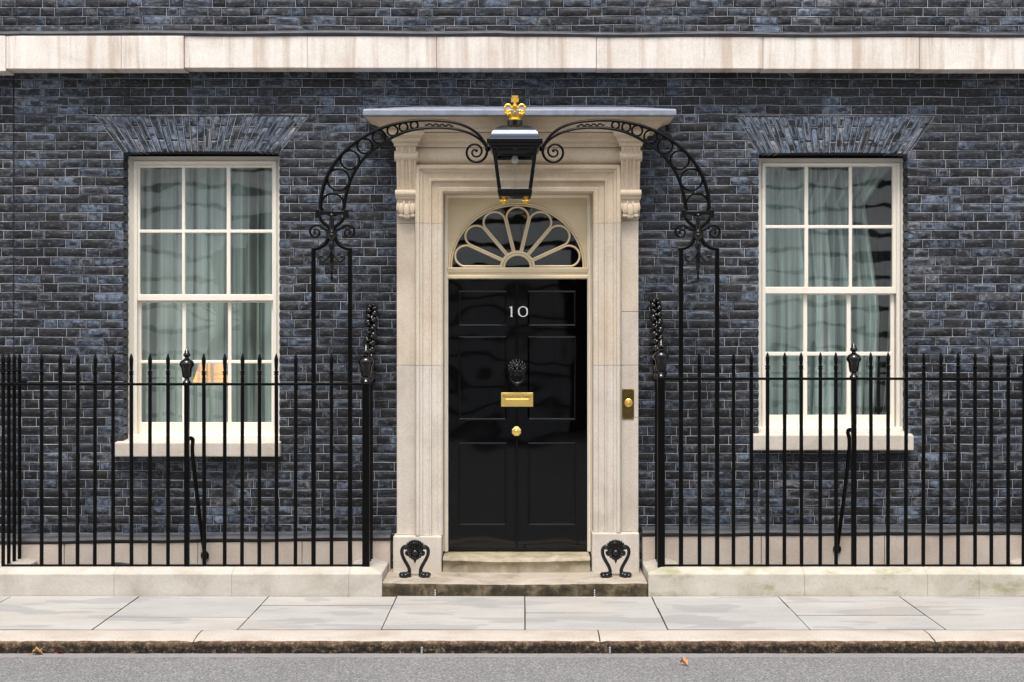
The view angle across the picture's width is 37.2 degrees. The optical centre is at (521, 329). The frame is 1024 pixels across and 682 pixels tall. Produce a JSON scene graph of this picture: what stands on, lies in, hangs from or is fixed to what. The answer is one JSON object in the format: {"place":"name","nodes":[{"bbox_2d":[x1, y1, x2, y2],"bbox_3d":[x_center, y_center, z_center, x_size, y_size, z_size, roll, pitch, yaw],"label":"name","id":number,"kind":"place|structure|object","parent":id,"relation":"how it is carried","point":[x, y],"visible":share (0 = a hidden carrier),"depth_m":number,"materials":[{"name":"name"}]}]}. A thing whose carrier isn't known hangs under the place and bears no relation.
{"place":"outdoors","nodes":[
{"label":"outdoors","id":0,"kind":"place"},
{"bbox_2d":[0,596,1023,630],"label":"pavement","id":1,"kind":"structure","parent":0,"point":[202,613],"depth_m":11.09,"materials":[{"name":"stone"}]},
{"bbox_2d":[0,558,388,596],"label":"dwarf wall","id":2,"kind":"structure","parent":1,"relation":"on","point":[310,581],"depth_m":11.80,"materials":[{"name":"stone"}]},
{"bbox_2d":[0,303,377,566],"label":"iron railing","id":3,"kind":"object","parent":2,"relation":"on","point":[366,362],"visible":1,"depth_m":11.94,"materials":[{"name":"black metal"}]},
{"bbox_2d":[309,119,489,566],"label":"lamp arch","id":4,"kind":"structure","parent":2,"relation":"on","point":[331,230],"depth_m":11.93,"materials":[{"name":"black metal"}]},
{"bbox_2d":[0,0,1023,571],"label":"town house","id":5,"kind":"structure","parent":1,"relation":"on","point":[514,396],"depth_m":12.50,"materials":[{"name":"grey brick"}]},
{"bbox_2d":[115,156,280,456],"bbox_3d":[-2.653,-0.202,12.622,1.354,2.484,0.415,0,0,0],"label":"window","id":6,"kind":"structure","parent":5,"relation":"in","point":[214,430],"depth_m":12.66,"materials":[{"name":"beige paint"}]},
{"bbox_2d":[141,168,271,421],"bbox_3d":[-2.609,-0.261,12.919,1.429,2.264,0.159,0,0,0],"label":"net curtain","id":7,"kind":"object","parent":5,"relation":"hanging from","point":[211,198],"visible":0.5,"depth_m":12.89,"materials":[{"name":"fabric"}]},
{"bbox_2d":[448,279,586,550],"bbox_3d":[-0.032,0.704,12.590,1.162,2.266,0.120,0,0,0],"label":"door","id":8,"kind":"structure","parent":5,"relation":"in","point":[517,348],"depth_m":12.60,"materials":[{"name":"black paint"}]},
{"bbox_2d":[766,167,890,414],"bbox_3d":[2.526,-0.287,12.908,1.247,2.190,0.139,0,0,0],"label":"net curtain","id":9,"kind":"object","parent":5,"relation":"hanging from","point":[784,195],"visible":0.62,"depth_m":12.92,"materials":[{"name":"fabric"}]},
{"bbox_2d":[753,158,913,449],"bbox_3d":[2.550,-0.220,12.622,1.316,2.416,0.415,0,0,0],"label":"window","id":10,"kind":"structure","parent":5,"relation":"in","point":[810,422],"depth_m":12.66,"materials":[{"name":"beige paint"}]},
{"bbox_2d":[855,167,891,414],"bbox_3d":[3.173,-0.292,13.118,0.601,2.500,0.096,0,0,0],"label":"drape","id":11,"kind":"object","parent":5,"relation":"hanging from","point":[878,206],"visible":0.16,"depth_m":13.10,"materials":[{"name":"fabric"}]},
{"bbox_2d":[882,241,891,414],"bbox_3d":[3.148,-0.017,12.996,0.246,1.850,0.049,0,0,0],"label":"drape","id":12,"kind":"object","parent":5,"relation":"hanging from","point":[884,404],"visible":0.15,"depth_m":12.99,"materials":[{"name":"fabric"}]},
{"bbox_2d":[0,630,1023,653],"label":"kerb","id":13,"kind":"structure","parent":1,"relation":"on","point":[514,641],"depth_m":10.15,"materials":[{"name":"stone"}]},
{"bbox_2d":[382,552,646,597],"bbox_3d":[-0.052,1.966,12.197,2.057,0.248,0.805,0,0,0],"label":"doorstep","id":14,"kind":"object","parent":1,"relation":"on","point":[548,574],"visible":0.98,"depth_m":11.99,"materials":[{"name":"stone"}]},
{"bbox_2d":[399,540,430,577],"bbox_3d":[-0.848,1.822,12.068,0.255,0.303,0.098,0,0,0],"label":"boot scraper","id":15,"kind":"object","parent":14,"relation":"on","point":[414,552],"visible":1,"depth_m":12.09,"materials":[{"name":"black metal"}]},
{"bbox_2d":[600,539,631,577],"bbox_3d":[0.750,1.822,12.068,0.255,0.303,0.098,0,0,0],"label":"boot scraper","id":16,"kind":"object","parent":14,"relation":"on","point":[615,548],"visible":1,"depth_m":12.09,"materials":[{"name":"black metal"}]},
{"bbox_2d":[642,558,1023,597],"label":"dwarf wall","id":17,"kind":"structure","parent":1,"relation":"on","point":[969,581],"depth_m":11.80,"materials":[{"name":"stone"}]},
{"bbox_2d":[539,119,720,566],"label":"lamp arch","id":18,"kind":"structure","parent":17,"relation":"on","point":[697,230],"depth_m":11.93,"materials":[{"name":"black metal"}]},
{"bbox_2d":[487,95,542,204],"bbox_3d":[-0.053,-1.407,11.950,0.433,0.863,0.433,0,0,0],"label":"lantern","id":19,"kind":"object","parent":18,"relation":"attached to","point":[514,140],"visible":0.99,"depth_m":11.80,"materials":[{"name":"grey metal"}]},
{"bbox_2d":[649,298,1023,567],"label":"iron railing","id":20,"kind":"object","parent":17,"relation":"on","point":[661,357],"visible":1,"depth_m":11.94,"materials":[{"name":"black metal"}]},
{"bbox_2d":[0,658,1023,681],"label":"road","id":21,"kind":"structure","parent":0,"point":[508,670],"depth_m":9.64,"materials":[{"name":"grey asphalt"}]},
{"bbox_2d":[0,653,1023,657],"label":"gutter","id":22,"kind":"object","parent":21,"relation":"on","point":[526,655],"visible":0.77,"depth_m":10.07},
{"bbox_2d":[28,646,42,654],"bbox_3d":[-3.219,2.135,10.085,0.073,0.051,0.086,0,0,39],"label":"fallen leaf","id":23,"kind":"object","parent":22,"relation":"on","point":[37,650],"visible":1,"depth_m":10.08,"materials":[{"name":"orange plant"}]},
{"bbox_2d":[677,656,687,664],"bbox_3d":[1.038,2.134,9.785,0.067,0.053,0.055,0,0,0],"label":"fallen leaf","id":24,"kind":"object","parent":21,"relation":"on","point":[684,660],"visible":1,"depth_m":9.79,"materials":[{"name":"orange plant"}]}
]}

